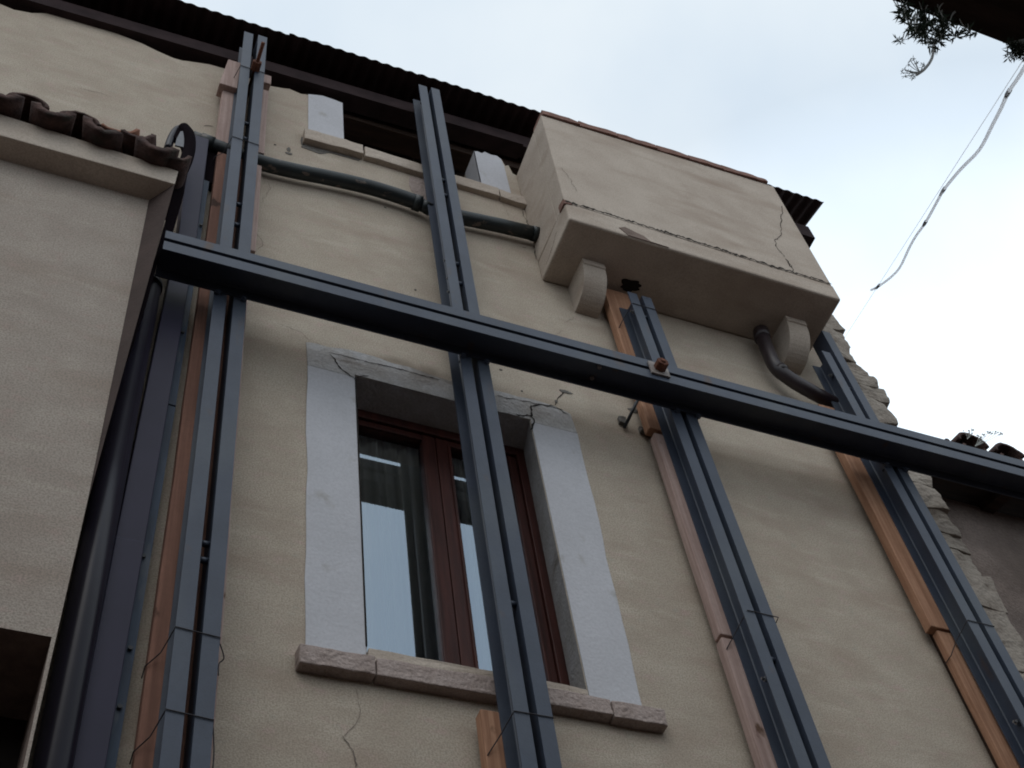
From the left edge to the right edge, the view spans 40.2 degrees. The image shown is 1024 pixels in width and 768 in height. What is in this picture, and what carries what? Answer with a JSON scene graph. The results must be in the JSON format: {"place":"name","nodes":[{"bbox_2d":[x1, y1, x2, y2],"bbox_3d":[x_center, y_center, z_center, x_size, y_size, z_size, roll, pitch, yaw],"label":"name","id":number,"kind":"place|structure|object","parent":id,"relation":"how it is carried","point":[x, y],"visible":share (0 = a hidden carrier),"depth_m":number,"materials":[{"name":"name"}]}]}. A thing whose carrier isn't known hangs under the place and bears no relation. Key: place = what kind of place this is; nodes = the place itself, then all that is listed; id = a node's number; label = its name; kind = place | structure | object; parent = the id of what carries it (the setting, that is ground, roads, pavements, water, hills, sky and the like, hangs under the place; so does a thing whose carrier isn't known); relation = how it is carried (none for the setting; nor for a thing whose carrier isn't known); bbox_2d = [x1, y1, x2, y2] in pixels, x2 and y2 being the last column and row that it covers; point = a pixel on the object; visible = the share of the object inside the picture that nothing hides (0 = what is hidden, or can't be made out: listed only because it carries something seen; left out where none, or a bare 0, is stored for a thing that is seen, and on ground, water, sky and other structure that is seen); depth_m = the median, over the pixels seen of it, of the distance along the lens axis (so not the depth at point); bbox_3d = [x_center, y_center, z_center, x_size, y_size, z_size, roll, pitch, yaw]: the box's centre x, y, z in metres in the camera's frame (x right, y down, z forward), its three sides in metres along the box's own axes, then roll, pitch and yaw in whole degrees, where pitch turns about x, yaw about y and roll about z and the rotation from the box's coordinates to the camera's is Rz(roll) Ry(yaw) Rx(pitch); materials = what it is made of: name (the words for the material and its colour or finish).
{"place":"outdoors","nodes":[
{"label":"outdoors","id":0,"kind":"place"},
{"bbox_2d":[182,0,1023,459],"label":"sky","id":1,"kind":"structure","parent":0,"point":[812,99],"materials":[{"name":"white"}]},
{"bbox_2d":[929,432,1023,645],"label":"house","id":2,"kind":"structure","parent":0,"point":[988,526],"depth_m":7.68,"materials":[{"name":"plaster"},{"name":"tile"}]},
{"bbox_2d":[975,431,1002,445],"bbox_3d":[2.630,0.307,7.721,0.297,0.234,0.028,15,-59,-17],"label":"dry weed","id":3,"kind":"object","parent":2,"relation":"on","point":[979,443],"visible":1,"depth_m":7.75,"materials":[{"name":"beige plant"}]},
{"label":"street","id":4,"kind":"structure","parent":0,"visible":0},
{"bbox_2d":[0,92,191,767],"bbox_3d":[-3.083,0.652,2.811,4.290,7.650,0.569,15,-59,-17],"label":"house","id":5,"kind":"structure","parent":4,"relation":"on","point":[85,199],"depth_m":5.07,"materials":[{"name":"paint"}]},
{"bbox_2d":[0,716,26,767],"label":"dark door","id":6,"kind":"structure","parent":5,"relation":"in","point":[12,731],"depth_m":3.99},
{"bbox_2d":[31,274,162,767],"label":"downpipe","id":7,"kind":"object","parent":5,"relation":"attached to","point":[57,739],"visible":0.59,"depth_m":4.27,"materials":[{"name":"black metal"}]},
{"bbox_2d":[125,172,187,364],"bbox_3d":[-1.466,-0.542,5.790,0.128,2.073,0.056,15,-59,-17],"label":"edge flashing","id":8,"kind":"object","parent":5,"relation":"attached to","point":[174,208],"visible":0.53,"depth_m":5.91,"materials":[{"name":"grey metal"}]},
{"bbox_2d":[164,123,195,171],"bbox_3d":[-1.564,-1.117,6.596,0.144,0.501,0.070,15,-59,-17],"label":"gutter outlet","id":9,"kind":"object","parent":5,"relation":"attached to","point":[181,136],"visible":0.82,"depth_m":6.62,"materials":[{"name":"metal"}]},
{"bbox_2d":[153,31,266,767],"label":"steel post","id":10,"kind":"object","parent":4,"relation":"on","point":[199,734],"visible":0.96,"depth_m":4.78,"materials":[{"name":"grey metal"}]},
{"bbox_2d":[129,708,214,767],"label":"binding wire","id":11,"kind":"object","parent":10,"relation":"attached to","point":[182,713],"visible":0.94,"depth_m":3.92,"materials":[{"name":"black metal"}]},
{"bbox_2d":[141,626,224,678],"bbox_3d":[-0.989,0.799,4.174,0.244,0.094,0.129,-4,-55,-5],"label":"binding wire","id":12,"kind":"object","parent":10,"relation":"attached to","point":[189,630],"visible":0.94,"depth_m":4.19,"materials":[{"name":"black metal"}]},
{"bbox_2d":[132,152,242,767],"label":"timber plank","id":13,"kind":"object","parent":10,"relation":"attached to","point":[143,754],"visible":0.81,"depth_m":4.70,"materials":[{"name":"brown wood"}]},
{"bbox_2d":[215,90,233,142],"bbox_3d":[-1.516,-1.404,7.444,0.097,0.721,0.050,15,-59,-17],"label":"timber plank","id":14,"kind":"object","parent":10,"relation":"attached to","point":[224,116],"visible":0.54,"depth_m":7.41,"materials":[{"name":"brown wood"}]},
{"bbox_2d":[216,60,239,96],"bbox_3d":[-1.586,-1.704,7.835,0.100,0.370,0.083,15,-59,-17],"label":"timber plank","id":15,"kind":"object","parent":10,"relation":"attached to","point":[229,82],"visible":0.84,"depth_m":7.74,"materials":[{"name":"brown wood"}]},
{"bbox_2d":[210,300,247,767],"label":"steel beam","id":16,"kind":"structure","parent":10,"relation":"attached to","point":[228,541],"depth_m":4.75,"materials":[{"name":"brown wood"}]},
{"bbox_2d":[213,136,258,162],"bbox_3d":[-1.385,-1.150,7.024,0.201,0.064,0.161,15,-59,-17],"label":"binding wire","id":17,"kind":"object","parent":10,"relation":"attached to","point":[229,142],"visible":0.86,"depth_m":7.01,"materials":[{"name":"grey metal"}]},
{"bbox_2d":[250,165,261,253],"bbox_3d":[-1.266,-0.848,6.749,0.083,0.886,0.047,15,-59,-17],"label":"timber plank","id":18,"kind":"object","parent":10,"relation":"attached to","point":[255,213],"visible":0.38,"depth_m":6.71,"materials":[{"name":"brown wood"}]},
{"bbox_2d":[247,42,264,100],"bbox_3d":[-1.433,-1.736,7.787,0.048,0.055,0.360,15,-59,-17],"label":"tie rod end","id":19,"kind":"object","parent":10,"relation":"attached to","point":[256,64],"visible":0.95,"depth_m":7.75,"materials":[{"name":"brown metal"}]},
{"bbox_2d":[246,89,267,154],"bbox_3d":[-1.382,-1.415,7.562,0.099,0.818,0.049,15,-59,-17],"label":"timber plank","id":20,"kind":"object","parent":10,"relation":"attached to","point":[263,123],"visible":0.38,"depth_m":7.52,"materials":[{"name":"brown wood"}]},
{"bbox_2d":[263,74,270,91],"bbox_3d":[-1.420,-1.717,7.992,0.075,0.117,0.068,15,-59,-17],"label":"timber plank","id":21,"kind":"object","parent":10,"relation":"attached to","point":[267,82],"visible":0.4,"depth_m":7.95,"materials":[{"name":"brown wood"}]},
{"bbox_2d":[155,230,1023,499],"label":"steel beam","id":22,"kind":"structure","parent":10,"relation":"attached to","point":[218,269],"depth_m":6.26,"materials":[{"name":"grey metal"}]},
{"bbox_2d":[647,358,670,378],"bbox_3d":[0.654,-0.032,6.406,0.096,0.096,0.194,15,-59,-17],"label":"tie rod end","id":23,"kind":"object","parent":22,"relation":"attached to","point":[659,366],"visible":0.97,"depth_m":6.36,"materials":[{"name":"brown metal"}]},
{"bbox_2d":[413,84,561,767],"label":"steel post","id":24,"kind":"object","parent":4,"relation":"on","point":[528,740],"visible":1,"depth_m":5.35,"materials":[{"name":"metal"}]},
{"bbox_2d":[475,710,505,767],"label":"timber plank","id":25,"kind":"object","parent":24,"relation":"attached to","point":[488,728],"visible":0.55,"depth_m":4.45,"materials":[{"name":"brown wood"}]},
{"bbox_2d":[487,710,553,755],"bbox_3d":[0.021,1.133,4.438,0.202,0.107,0.161,15,-59,-17],"label":"binding wire","id":26,"kind":"object","parent":24,"relation":"attached to","point":[508,721],"visible":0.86,"depth_m":4.43,"materials":[{"name":"black metal"}]},
{"bbox_2d":[0,0,1023,767],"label":"plastered house","id":27,"kind":"structure","parent":4,"relation":"on","point":[716,262],"depth_m":6.17,"materials":[{"name":"beige paint"}]},
{"bbox_2d":[73,135,217,767],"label":"flashing strip","id":28,"kind":"object","parent":27,"relation":"attached to","point":[99,737],"visible":0.75,"depth_m":4.66,"materials":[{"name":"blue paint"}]},
{"bbox_2d":[194,131,539,241],"bbox_3d":[-0.741,-1.026,7.416,1.935,0.208,0.092,15,-59,-17],"label":"drain pipe","id":29,"kind":"object","parent":27,"relation":"attached to","point":[393,194],"visible":0.77,"depth_m":7.40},
{"bbox_2d":[359,435,438,660],"bbox_3d":[-0.483,0.697,5.485,0.435,1.630,0.036,15,-59,-17],"label":"curtain","id":30,"kind":"object","parent":27,"relation":"hanging from","point":[400,617],"visible":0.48,"depth_m":5.55,"materials":[{"name":"white fabric"}]},
{"bbox_2d":[358,409,569,685],"bbox_3d":[-0.272,0.677,5.568,0.875,1.620,0.070,15,-59,-17],"label":"window","id":31,"kind":"structure","parent":27,"relation":"in","point":[456,644],"depth_m":5.67,"materials":[{"name":"brown wood"}]},
{"bbox_2d":[452,458,492,670],"bbox_3d":[-0.077,0.804,5.616,0.415,1.630,0.036,15,-59,-17],"label":"curtain","id":32,"kind":"object","parent":27,"relation":"hanging from","point":[479,625],"visible":0.15,"depth_m":5.64,"materials":[{"name":"white fabric"}]},
{"bbox_2d":[618,400,645,435],"bbox_3d":[0.579,0.140,6.537,0.147,0.154,0.133,15,-59,-17],"label":"wall anchor","id":33,"kind":"object","parent":27,"relation":"attached to","point":[623,421],"depth_m":6.52,"materials":[{"name":"metal"}]},
{"bbox_2d":[753,325,838,407],"bbox_3d":[1.585,-0.063,7.572,0.502,0.620,0.094,18,-60,-19],"label":"waste pipe","id":34,"kind":"object","parent":27,"relation":"attached to","point":[778,369],"visible":0.89,"depth_m":7.39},
{"bbox_2d":[846,60,1023,334],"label":"overhead cable","id":35,"kind":"object","parent":27,"relation":"attached to","point":[996,117],"visible":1,"depth_m":4.50,"materials":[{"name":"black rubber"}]},
{"bbox_2d":[929,634,998,767],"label":"packing strip","id":36,"kind":"object","parent":27,"relation":"attached to","point":[966,707],"depth_m":5.73,"materials":[{"name":"brown wood"}]},
{"bbox_2d":[619,291,830,767],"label":"steel post","id":37,"kind":"object","parent":4,"relation":"on","point":[792,734],"visible":0.99,"depth_m":5.57,"materials":[{"name":"metal"}]},
{"bbox_2d":[604,289,661,436],"bbox_3d":[0.622,-0.121,6.986,0.157,1.265,0.049,15,-59,-17],"label":"timber plank","id":38,"kind":"object","parent":37,"relation":"attached to","point":[614,301],"visible":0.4,"depth_m":7.10,"materials":[{"name":"brown wood"}]},
{"bbox_2d":[619,303,655,326],"bbox_3d":[0.638,-0.316,7.193,0.189,0.094,0.161,15,-59,-17],"label":"binding wire","id":39,"kind":"object","parent":37,"relation":"attached to","point":[630,307],"visible":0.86,"depth_m":7.18,"materials":[{"name":"grey metal"}]},
{"bbox_2d":[650,432,732,641],"bbox_3d":[0.798,0.627,5.926,0.184,1.295,0.049,15,-59,-17],"label":"timber plank","id":40,"kind":"object","parent":37,"relation":"attached to","point":[718,622],"visible":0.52,"depth_m":5.81,"materials":[{"name":"brown wood"}]},
{"bbox_2d":[716,637,776,767],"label":"timber plank","id":41,"kind":"object","parent":37,"relation":"attached to","point":[762,756],"visible":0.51,"depth_m":5.07,"materials":[{"name":"brown wood"}]},
{"bbox_2d":[726,610,778,649],"bbox_3d":[0.911,0.969,5.354,0.212,0.124,0.161,15,-59,-17],"label":"binding wire","id":42,"kind":"object","parent":37,"relation":"attached to","point":[741,621],"visible":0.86,"depth_m":5.36,"materials":[{"name":"black metal"}]},
{"bbox_2d":[812,331,1023,767],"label":"steel post","id":43,"kind":"object","parent":4,"relation":"on","point":[992,667],"visible":0.78,"depth_m":6.22,"materials":[{"name":"metal"}]},
{"bbox_2d":[818,404,950,634],"bbox_3d":[1.781,0.610,6.679,0.208,1.639,0.049,15,-59,-17],"label":"timber plank","id":44,"kind":"object","parent":43,"relation":"attached to","point":[923,603],"visible":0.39,"depth_m":6.41,"materials":[{"name":"brown wood"}]},
{"bbox_2d":[945,620,993,663],"bbox_3d":[1.930,1.099,5.900,0.212,0.124,0.161,15,-59,-17],"label":"binding wire","id":45,"kind":"object","parent":43,"relation":"attached to","point":[960,633],"visible":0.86,"depth_m":5.90,"materials":[{"name":"black metal"}]},
{"bbox_2d":[933,631,1020,767],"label":"timber plank","id":46,"kind":"object","parent":43,"relation":"attached to","point":[984,718],"visible":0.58,"depth_m":5.66,"materials":[{"name":"brown wood"}]},
{"bbox_2d":[894,0,1023,41],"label":"opposite house","id":47,"kind":"structure","parent":4,"relation":"on","point":[1001,20],"depth_m":3.25,"materials":[{"name":"paint"}]},
{"bbox_2d":[891,0,981,80],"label":"hanging succulent","id":48,"kind":"object","parent":47,"relation":"hanging from","point":[906,11],"visible":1,"depth_m":3.18,"materials":[{"name":"green plant"}]},
{"bbox_2d":[1002,37,1023,62],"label":"hanging succulent","id":49,"kind":"object","parent":47,"relation":"hanging from","point":[1016,48],"visible":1,"depth_m":3.26,"materials":[{"name":"green plant"}]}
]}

